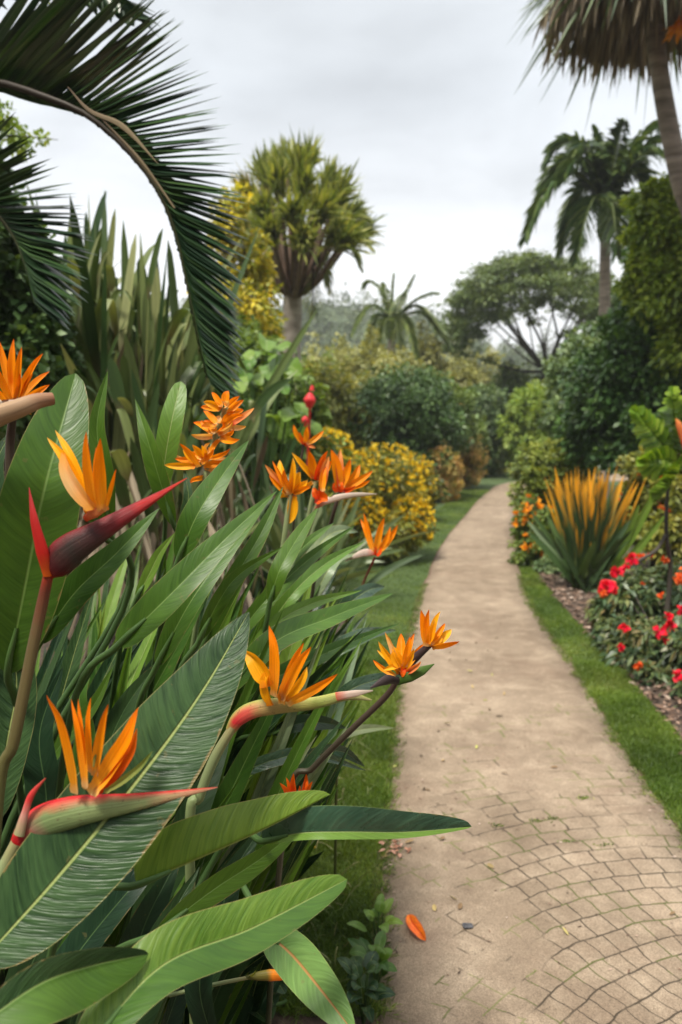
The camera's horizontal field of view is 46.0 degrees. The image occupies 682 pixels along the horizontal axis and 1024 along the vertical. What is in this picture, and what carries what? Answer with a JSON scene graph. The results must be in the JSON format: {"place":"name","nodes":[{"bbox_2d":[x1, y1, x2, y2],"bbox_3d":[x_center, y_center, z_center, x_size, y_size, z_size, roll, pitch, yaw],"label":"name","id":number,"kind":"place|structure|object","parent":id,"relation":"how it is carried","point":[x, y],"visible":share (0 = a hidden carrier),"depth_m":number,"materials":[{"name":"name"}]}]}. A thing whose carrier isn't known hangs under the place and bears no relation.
{"place":"outdoors","nodes":[
{"label":"outdoors","id":0,"kind":"place"},
{"bbox_2d":[0,0,681,355],"label":"sky","id":1,"kind":"structure","parent":0,"point":[422,92],"materials":[{"name":"white"}]},
{"bbox_2d":[37,468,681,1023],"bbox_3d":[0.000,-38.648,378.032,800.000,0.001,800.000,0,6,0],"label":"ground","id":2,"kind":"structure","parent":0,"point":[489,482],"depth_m":6.45,"materials":[{"name":"soil"}]},
{"bbox_2d":[0,339,49,479],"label":"bird of paradise flower","id":3,"kind":"object","parent":2,"relation":"on","point":[14,385],"visible":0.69,"depth_m":1.06,"materials":[{"name":"orange plant"}]},
{"bbox_2d":[0,393,54,426],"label":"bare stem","id":4,"kind":"object","parent":2,"relation":"on","point":[15,409],"visible":1,"depth_m":0.89,"materials":[{"name":"beige plant"}]},
{"bbox_2d":[0,0,87,470],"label":"dark tree","id":5,"kind":"object","parent":2,"relation":"on","point":[25,321],"visible":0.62,"depth_m":4.23,"materials":[{"name":"green plant"}]},
{"bbox_2d":[0,430,186,849],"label":"bird of paradise flower","id":6,"kind":"object","parent":2,"relation":"on","point":[68,552],"visible":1,"depth_m":0.90,"materials":[{"name":"orange plant"}]},
{"bbox_2d":[42,532,174,676],"bbox_3d":[-0.761,0.627,2.362,1.462,1.263,1.352,0,6,0],"label":"bird of paradise plant","id":7,"kind":"object","parent":2,"relation":"on","point":[168,565],"visible":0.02,"depth_m":2.43,"materials":[{"name":"green plant"}]},
{"bbox_2d":[0,695,217,874],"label":"bird of paradise flower","id":8,"kind":"object","parent":2,"relation":"on","point":[59,815],"visible":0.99,"depth_m":0.83,"materials":[{"name":"orange plant"}]},
{"bbox_2d":[0,612,249,1023],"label":"bird of paradise plant","id":9,"kind":"object","parent":2,"relation":"on","point":[55,888],"visible":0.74,"depth_m":0.86,"materials":[{"name":"green plant"}]},
{"bbox_2d":[0,0,249,407],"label":"palm tree","id":10,"kind":"object","parent":2,"relation":"on","point":[40,59],"visible":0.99,"depth_m":2.53,"materials":[{"name":"green plant"}]},
{"bbox_2d":[0,371,254,951],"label":"bird of paradise plant","id":11,"kind":"object","parent":2,"relation":"on","point":[34,466],"visible":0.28,"depth_m":0.98,"materials":[{"name":"green plant"}]},
{"bbox_2d":[13,180,259,614],"bbox_3d":[-1.628,-0.584,5.282,1.932,3.045,1.668,-4,8,-36],"label":"tall strap plant","id":12,"kind":"object","parent":2,"relation":"on","point":[91,271],"visible":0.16,"depth_m":4.81,"materials":[{"name":"green plant"}]},
{"bbox_2d":[0,340,277,668],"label":"tall strap plant","id":13,"kind":"object","parent":2,"relation":"on","point":[138,488],"visible":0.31,"depth_m":4.17,"materials":[{"name":"green plant"}]},
{"bbox_2d":[15,220,317,650],"bbox_3d":[-1.382,-0.416,5.005,1.751,2.768,1.806,4,7,34],"label":"tall strap plant","id":14,"kind":"object","parent":2,"relation":"on","point":[155,335],"visible":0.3,"depth_m":4.72,"materials":[{"name":"green plant"}]},
{"bbox_2d":[0,399,363,1023],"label":"bird of paradise plant","id":15,"kind":"object","parent":2,"relation":"on","point":[161,600],"visible":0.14,"depth_m":1.03,"materials":[{"name":"green plant"}]},
{"bbox_2d":[78,287,297,630],"bbox_3d":[-1.092,-0.268,5.363,1.606,2.332,1.615,0,6,0],"label":"tall strap plant","id":16,"kind":"object","parent":2,"relation":"on","point":[196,358],"visible":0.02,"depth_m":5.12,"materials":[{"name":"green plant"}]},
{"bbox_2d":[102,943,281,1023],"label":"bird of paradise plant","id":17,"kind":"object","parent":2,"relation":"on","point":[256,1000],"visible":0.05,"depth_m":1.58,"materials":[{"name":"green plant"}]},
{"bbox_2d":[165,391,253,654],"bbox_3d":[-0.312,0.547,1.651,0.156,1.567,0.430,-5,8,-39],"label":"bird of paradise flower","id":18,"kind":"object","parent":2,"relation":"on","point":[230,418],"visible":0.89,"depth_m":1.47,"materials":[{"name":"orange plant"}]},
{"bbox_2d":[119,349,305,613],"bbox_3d":[-0.938,0.068,4.823,1.233,2.023,1.332,6,8,44],"label":"tall strap plant","id":19,"kind":"object","parent":2,"relation":"on","point":[262,400],"visible":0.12,"depth_m":4.75,"materials":[{"name":"green plant"}]},
{"bbox_2d":[166,969,281,996],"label":"bird of paradise flower","id":20,"kind":"object","parent":2,"relation":"on","point":[268,975],"visible":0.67,"depth_m":1.12,"materials":[{"name":"orange plant"}]},
{"bbox_2d":[87,563,369,847],"bbox_3d":[-0.219,0.675,1.841,0.738,1.277,0.704,4,7,31],"label":"bird of paradise plant","id":21,"kind":"object","parent":2,"relation":"on","point":[97,630],"visible":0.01,"depth_m":1.74,"materials":[{"name":"green plant"}]},
{"bbox_2d":[102,381,367,848],"bbox_3d":[-0.317,0.525,1.771,0.778,1.591,1.138,0,6,0],"label":"bird of paradise plant","id":22,"kind":"object","parent":2,"relation":"on","point":[199,505],"visible":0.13,"depth_m":1.27,"materials":[{"name":"green plant"}]},
{"bbox_2d":[185,181,288,342],"bbox_3d":[-1.215,-1.744,9.805,1.284,4.399,1.249,-3,7,-23],"label":"croton tree","id":23,"kind":"object","parent":2,"relation":"on","point":[260,287],"visible":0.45,"depth_m":9.68,"materials":[{"name":"yellow plant"}]},
{"bbox_2d":[46,741,471,1023],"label":"bird of paradise plant","id":24,"kind":"object","parent":2,"relation":"on","point":[201,938],"visible":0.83,"depth_m":0.95,"materials":[{"name":"green plant"}]},
{"bbox_2d":[165,585,367,1023],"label":"bird of paradise plant","id":25,"kind":"object","parent":2,"relation":"on","point":[323,776],"visible":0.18,"depth_m":1.43,"materials":[{"name":"green plant"}]},
{"bbox_2d":[207,313,339,507],"bbox_3d":[-0.770,-0.677,7.905,1.632,2.682,2.065,1,6,12],"label":"shrub","id":26,"kind":"object","parent":2,"relation":"on","point":[320,410],"visible":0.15,"depth_m":7.62,"materials":[{"name":"green plant"}]},
{"bbox_2d":[262,980,286,1023],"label":"leafy plant","id":27,"kind":"object","parent":2,"relation":"on","point":[282,988],"visible":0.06,"depth_m":1.92,"materials":[{"name":"green plant"}]},
{"bbox_2d":[228,333,322,597],"bbox_3d":[-0.750,-0.421,6.997,1.182,2.367,1.136,0,6,0],"label":"broad leaf plant","id":28,"kind":"object","parent":2,"relation":"on","point":[278,428],"visible":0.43,"depth_m":6.88,"materials":[{"name":"green plant"}]},
{"bbox_2d":[185,626,372,1023],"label":"bird of paradise flower","id":29,"kind":"object","parent":2,"relation":"on","point":[290,697],"visible":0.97,"depth_m":1.03,"materials":[{"name":"orange plant"}]},
{"bbox_2d":[198,487,370,744],"bbox_3d":[-0.191,0.607,1.882,0.551,1.403,1.132,0,6,0],"label":"bird of paradise plant","id":30,"kind":"object","parent":2,"relation":"on","point":[294,574],"visible":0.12,"depth_m":1.47,"materials":[{"name":"green plant"}]},
{"bbox_2d":[265,458,310,605],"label":"bird of paradise flower","id":31,"kind":"object","parent":2,"relation":"on","point":[295,485],"visible":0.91,"depth_m":1.80,"materials":[{"name":"orange plant"}]},
{"bbox_2d":[266,774,311,1023],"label":"bird of paradise flower","id":32,"kind":"object","parent":2,"relation":"on","point":[291,786],"visible":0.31,"depth_m":1.29,"materials":[{"name":"orange plant"}]},
{"bbox_2d":[178,547,400,1021],"bbox_3d":[-0.188,0.650,1.906,0.806,1.318,1.229,4,7,34],"label":"bird of paradise plant","id":33,"kind":"object","parent":2,"relation":"on","point":[297,623],"visible":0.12,"depth_m":1.46,"materials":[{"name":"green plant"}]},
{"bbox_2d":[239,425,362,512],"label":"shrub","id":34,"kind":"object","parent":2,"relation":"on","point":[344,447],"visible":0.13,"depth_m":8.44,"materials":[{"name":"yellow plant"}]},
{"bbox_2d":[222,124,388,509],"bbox_3d":[-0.720,-3.279,13.653,3.203,6.642,4.133,0,6,0],"label":"pandanus tree","id":35,"kind":"object","parent":2,"relation":"on","point":[300,261],"visible":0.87,"depth_m":12.84,"materials":[{"name":"green plant"}]},
{"bbox_2d":[292,425,322,531],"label":"bird of paradise flower","id":36,"kind":"object","parent":2,"relation":"on","point":[303,441],"visible":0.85,"depth_m":2.29,"materials":[{"name":"orange plant"}]},
{"bbox_2d":[292,450,331,516],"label":"bird of paradise flower","id":37,"kind":"object","parent":2,"relation":"on","point":[312,469],"visible":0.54,"depth_m":1.91,"materials":[{"name":"orange plant"}]},
{"bbox_2d":[301,354,339,387],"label":"shrub","id":38,"kind":"object","parent":2,"relation":"on","point":[304,356],"depth_m":19.85,"materials":[{"name":"green plant"}]},
{"bbox_2d":[301,331,360,372],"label":"shrub","id":39,"kind":"object","parent":2,"relation":"on","point":[313,353],"visible":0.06,"depth_m":38.90,"materials":[{"name":"green plant"}]},
{"bbox_2d":[308,617,362,773],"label":"bird of paradise plant","id":40,"kind":"object","parent":2,"relation":"on","point":[354,712],"depth_m":2.28,"materials":[{"name":"green plant"}]},
{"bbox_2d":[239,385,434,603],"bbox_3d":[-0.152,-0.146,6.955,1.934,1.808,1.894,0,6,0],"label":"bromeliad","id":41,"kind":"object","parent":2,"relation":"on","point":[320,521],"visible":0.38,"depth_m":6.65,"materials":[{"name":"green plant"}]},
{"bbox_2d":[312,344,361,373],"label":"shrub","id":42,"kind":"object","parent":2,"relation":"on","point":[329,355],"depth_m":29.46,"materials":[{"name":"green plant"}]},
{"bbox_2d":[303,456,375,555],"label":"bird of paradise flower","id":43,"kind":"object","parent":2,"relation":"on","point":[321,497],"visible":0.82,"depth_m":1.82,"materials":[{"name":"orange plant"}]},
{"bbox_2d":[298,736,381,981],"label":"grass","id":44,"kind":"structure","parent":2,"relation":"on","point":[352,860],"depth_m":2.58,"materials":[{"name":"green plant"}]},
{"bbox_2d":[308,450,372,611],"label":"bird of paradise flower","id":45,"kind":"object","parent":2,"relation":"on","point":[345,481],"visible":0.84,"depth_m":2.00,"materials":[{"name":"orange plant"}]},
{"bbox_2d":[301,356,382,490],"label":"shrub","id":46,"kind":"object","parent":2,"relation":"on","point":[337,401],"visible":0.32,"depth_m":16.34,"materials":[{"name":"green plant"}]},
{"bbox_2d":[299,550,384,675],"bbox_3d":[-0.177,0.650,2.667,0.599,1.156,0.990,0,6,0],"label":"bird of paradise plant","id":47,"kind":"object","parent":2,"relation":"on","point":[367,589],"visible":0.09,"depth_m":2.23,"materials":[{"name":"green plant"}]},
{"bbox_2d":[319,324,399,396],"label":"shrub","id":48,"kind":"object","parent":2,"relation":"on","point":[366,355],"visible":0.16,"depth_m":23.68,"materials":[{"name":"green plant"}]},
{"bbox_2d":[265,610,459,1023],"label":"bird of paradise flower","id":49,"kind":"object","parent":2,"relation":"on","point":[401,659],"visible":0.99,"depth_m":1.18,"materials":[{"name":"orange plant"}]},
{"bbox_2d":[334,514,397,873],"bbox_3d":[0.023,0.620,2.433,0.124,1.256,0.292,-5,8,-38],"label":"bird of paradise flower","id":50,"kind":"object","parent":2,"relation":"on","point":[377,547],"visible":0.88,"depth_m":2.30,"materials":[{"name":"orange plant"}]},
{"bbox_2d":[337,951,394,1023],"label":"leafy plant","id":51,"kind":"object","parent":2,"relation":"on","point":[353,966],"visible":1,"depth_m":2.00,"materials":[{"name":"green plant"}]},
{"bbox_2d":[314,442,439,563],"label":"shrub","id":52,"kind":"object","parent":2,"relation":"on","point":[386,503],"visible":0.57,"depth_m":8.85,"materials":[{"name":"yellow plant"}]},
{"bbox_2d":[352,344,435,393],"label":"shrub","id":53,"kind":"object","parent":2,"relation":"on","point":[398,359],"visible":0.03,"depth_m":21.55,"materials":[{"name":"green plant"}]},
{"bbox_2d":[387,444,413,477],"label":"shrub","id":54,"kind":"object","parent":2,"relation":"on","point":[402,456],"visible":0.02,"depth_m":13.44,"materials":[{"name":"yellow plant"}]},
{"bbox_2d":[349,273,453,367],"bbox_3d":[1.987,-4.392,25.565,3.466,6.335,2.367,0,6,0],"label":"palm tree","id":55,"kind":"object","parent":2,"relation":"on","point":[391,322],"visible":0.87,"depth_m":25.23,"materials":[{"name":"green plant"}]},
{"bbox_2d":[338,360,474,501],"bbox_3d":[1.270,-1.636,16.496,2.919,2.929,2.912,0,6,0],"label":"shrub","id":56,"kind":"object","parent":2,"relation":"on","point":[418,415],"visible":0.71,"depth_m":15.98,"materials":[{"name":"green plant"}]},
{"bbox_2d":[394,451,444,521],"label":"shrub","id":57,"kind":"object","parent":2,"relation":"on","point":[432,493],"visible":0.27,"depth_m":12.51,"materials":[{"name":"yellow plant"}]},
{"bbox_2d":[406,320,455,460],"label":"shrub","id":58,"kind":"object","parent":2,"relation":"on","point":[429,350],"visible":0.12,"depth_m":26.22,"materials":[{"name":"green plant"}]},
{"bbox_2d":[371,486,494,1023],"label":"path edge","id":59,"kind":"object","parent":2,"relation":"on","point":[378,1020],"visible":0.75,"depth_m":4.08,"materials":[{"name":"beige stone"}]},
{"bbox_2d":[348,930,396,982],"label":"leafy plant","id":60,"kind":"object","parent":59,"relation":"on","point":[362,947],"visible":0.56,"depth_m":2.14,"materials":[{"name":"green plant"}]},
{"bbox_2d":[347,893,402,943],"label":"leafy plant","id":61,"kind":"object","parent":59,"relation":"on","point":[380,908],"visible":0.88,"depth_m":2.31,"materials":[{"name":"green plant"}]},
{"bbox_2d":[420,439,465,502],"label":"shrub","id":62,"kind":"object","parent":2,"relation":"on","point":[454,486],"visible":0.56,"depth_m":15.86,"materials":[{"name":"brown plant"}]},
{"bbox_2d":[448,356,479,396],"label":"shrub","id":63,"kind":"object","parent":2,"relation":"on","point":[462,379],"visible":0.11,"depth_m":23.56,"materials":[{"name":"green plant"}]},
{"bbox_2d":[441,375,492,470],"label":"shrub","id":64,"kind":"object","parent":2,"relation":"on","point":[467,402],"visible":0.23,"depth_m":18.66,"materials":[{"name":"green plant"}]},
{"bbox_2d":[450,434,489,488],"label":"shrub","id":65,"kind":"object","parent":2,"relation":"on","point":[469,461],"visible":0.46,"depth_m":19.36,"materials":[{"name":"brown plant"}]},
{"bbox_2d":[443,339,515,388],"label":"shrub","id":66,"kind":"object","parent":2,"relation":"on","point":[484,378],"visible":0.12,"depth_m":44.07,"materials":[{"name":"green plant"}]},
{"bbox_2d":[459,382,510,477],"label":"shrub","id":67,"kind":"object","parent":2,"relation":"on","point":[489,404],"visible":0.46,"depth_m":23.23,"materials":[{"name":"green plant"}]},
{"bbox_2d":[484,448,511,475],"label":"shrub","id":68,"kind":"object","parent":2,"relation":"on","point":[501,470],"visible":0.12,"depth_m":24.76,"materials":[{"name":"green plant"}]},
{"bbox_2d":[484,359,541,406],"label":"shrub","id":69,"kind":"object","parent":2,"relation":"on","point":[511,380],"visible":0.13,"depth_m":29.91,"materials":[{"name":"green plant"}]},
{"bbox_2d":[494,379,546,478],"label":"shrub","id":70,"kind":"object","parent":2,"relation":"on","point":[516,425],"visible":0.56,"depth_m":22.44,"materials":[{"name":"green plant"}]},
{"bbox_2d":[429,248,618,390],"bbox_3d":[7.345,-5.879,29.759,8.249,8.434,8.807,0,6,0],"label":"umbrella tree","id":71,"kind":"object","parent":2,"relation":"on","point":[499,283],"visible":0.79,"depth_m":27.82,"materials":[{"name":"green plant"}]},
{"bbox_2d":[506,492,558,565],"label":"shrub","id":72,"kind":"object","parent":2,"relation":"on","point":[529,550],"visible":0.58,"depth_m":8.70,"materials":[{"name":"green plant"}]},
{"bbox_2d":[527,384,552,450],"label":"shrub","id":73,"kind":"object","parent":2,"relation":"on","point":[536,410],"visible":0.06,"depth_m":18.80,"materials":[{"name":"green plant"}]},
{"bbox_2d":[506,435,595,516],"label":"shrub","id":74,"kind":"object","parent":2,"relation":"on","point":[534,466],"visible":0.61,"depth_m":10.79,"materials":[{"name":"green plant"}]},
{"bbox_2d":[531,553,599,592],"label":"shrub","id":75,"kind":"object","parent":2,"relation":"on","point":[549,566],"visible":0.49,"depth_m":8.23,"materials":[{"name":"green plant"}]},
{"bbox_2d":[535,315,607,497],"bbox_3d":[3.678,-1.371,11.780,1.709,3.243,2.327,0,6,0],"label":"tree","id":76,"kind":"object","parent":2,"relation":"on","point":[577,341],"visible":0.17,"depth_m":11.70,"materials":[{"name":"green plant"}]},
{"bbox_2d":[505,0,681,215],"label":"palm tree","id":77,"kind":"object","parent":2,"relation":"on","point":[635,35],"visible":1,"depth_m":8.07,"materials":[{"name":"green plant"}]},
{"bbox_2d":[527,466,663,592],"bbox_3d":[2.243,0.145,7.358,1.138,1.162,0.806,6,8,43],"label":"sword leaf clump","id":78,"kind":"object","parent":2,"relation":"on","point":[592,547],"visible":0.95,"depth_m":7.27,"materials":[{"name":"green plant"}]},
{"bbox_2d":[512,515,680,833],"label":"path edge","id":79,"kind":"object","parent":2,"relation":"on","point":[615,733],"visible":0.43,"depth_m":4.17,"materials":[{"name":"beige stone"}]},
{"bbox_2d":[517,118,680,497],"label":"palm tree","id":80,"kind":"object","parent":2,"relation":"on","point":[606,171],"visible":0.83,"depth_m":16.07,"materials":[{"name":"green plant"}]},
{"bbox_2d":[537,551,681,754],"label":"mulch","id":81,"kind":"object","parent":2,"relation":"on","point":[672,713],"visible":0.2,"depth_m":6.22,"materials":[{"name":"brown soil"}]},
{"bbox_2d":[550,219,681,476],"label":"tree","id":82,"kind":"object","parent":2,"relation":"on","point":[614,384],"visible":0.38,"depth_m":9.79,"materials":[{"name":"green plant"}]},
{"bbox_2d":[580,553,681,707],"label":"flowering shrub","id":83,"kind":"object","parent":2,"relation":"on","point":[635,630],"visible":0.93,"depth_m":5.17,"materials":[{"name":"green foliage"},{"name":"red flower petals"},{"name":"dark bark"}]},
{"bbox_2d":[610,171,681,387],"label":"tree","id":84,"kind":"object","parent":2,"relation":"on","point":[651,287],"visible":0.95,"depth_m":8.97,"materials":[{"name":"green plant"}]},
{"bbox_2d":[612,445,681,571],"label":"shrub","id":85,"kind":"object","parent":2,"relation":"on","point":[656,512],"visible":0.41,"depth_m":7.83,"materials":[{"name":"green plant"}]},
{"bbox_2d":[629,386,681,619],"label":"lobed leaf plant","id":86,"kind":"object","parent":2,"relation":"on","point":[661,441],"visible":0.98,"depth_m":5.04,"materials":[{"name":"green plant"}]},
{"bbox_2d":[271,305,489,376],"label":"hill","id":87,"kind":"structure","parent":0,"point":[346,319],"depth_m":127.60,"materials":[{"name":"green plant"}]},
{"bbox_2d":[168,282,559,385],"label":"forest","id":88,"kind":"object","parent":87,"relation":"on","point":[322,330],"visible":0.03,"depth_m":125.67,"materials":[{"name":"green plant"}]},
{"bbox_2d":[275,489,489,1023],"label":"lawn","id":89,"kind":"structure","parent":0,"point":[413,591],"depth_m":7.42,"materials":[{"name":"green plant"}]},
{"bbox_2d":[379,474,681,1023],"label":"path","id":90,"kind":"structure","parent":0,"point":[513,971],"depth_m":2.89,"materials":[{"name":"beige stone"}]},
{"bbox_2d":[378,839,410,856],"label":"leaf litter","id":91,"kind":"object","parent":90,"relation":"on","point":[396,846],"visible":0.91,"depth_m":2.82,"materials":[{"name":"brown plant"}]},
{"bbox_2d":[406,914,425,940],"bbox_3d":[0.210,1.218,2.379,0.038,0.035,0.125,-2,6,-16],"label":"fallen petal","id":92,"kind":"object","parent":90,"relation":"on","point":[415,926],"visible":1,"depth_m":2.35,"materials":[{"name":"orange plant"}]},
{"bbox_2d":[462,923,472,928],"bbox_3d":[0.378,1.236,2.398,0.032,0.017,0.026,0,6,0],"label":"pebble","id":93,"kind":"object","parent":90,"relation":"on","point":[467,925],"visible":1,"depth_m":2.39,"materials":[{"name":"grey stone"}]},
{"bbox_2d":[381,623,675,934],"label":"fallen leaves","id":94,"kind":"object","parent":90,"relation":"on","point":[460,905],"visible":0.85,"depth_m":2.83,"materials":[{"name":"brown plant"}]},
{"bbox_2d":[381,564,680,982],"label":"path debris","id":95,"kind":"object","parent":90,"relation":"on","point":[526,779],"visible":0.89,"depth_m":3.23,"materials":[{"name":"brown plant"}]},
{"bbox_2d":[578,795,594,799],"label":"grass tuft","id":96,"kind":"object","parent":90,"relation":"on","point":[585,797],"visible":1,"depth_m":3.23,"materials":[{"name":"green plant"}]},
{"bbox_2d":[514,561,681,847],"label":"grass","id":97,"kind":"structure","parent":0,"point":[660,766],"depth_m":4.27,"materials":[{"name":"green plant"}]}
]}

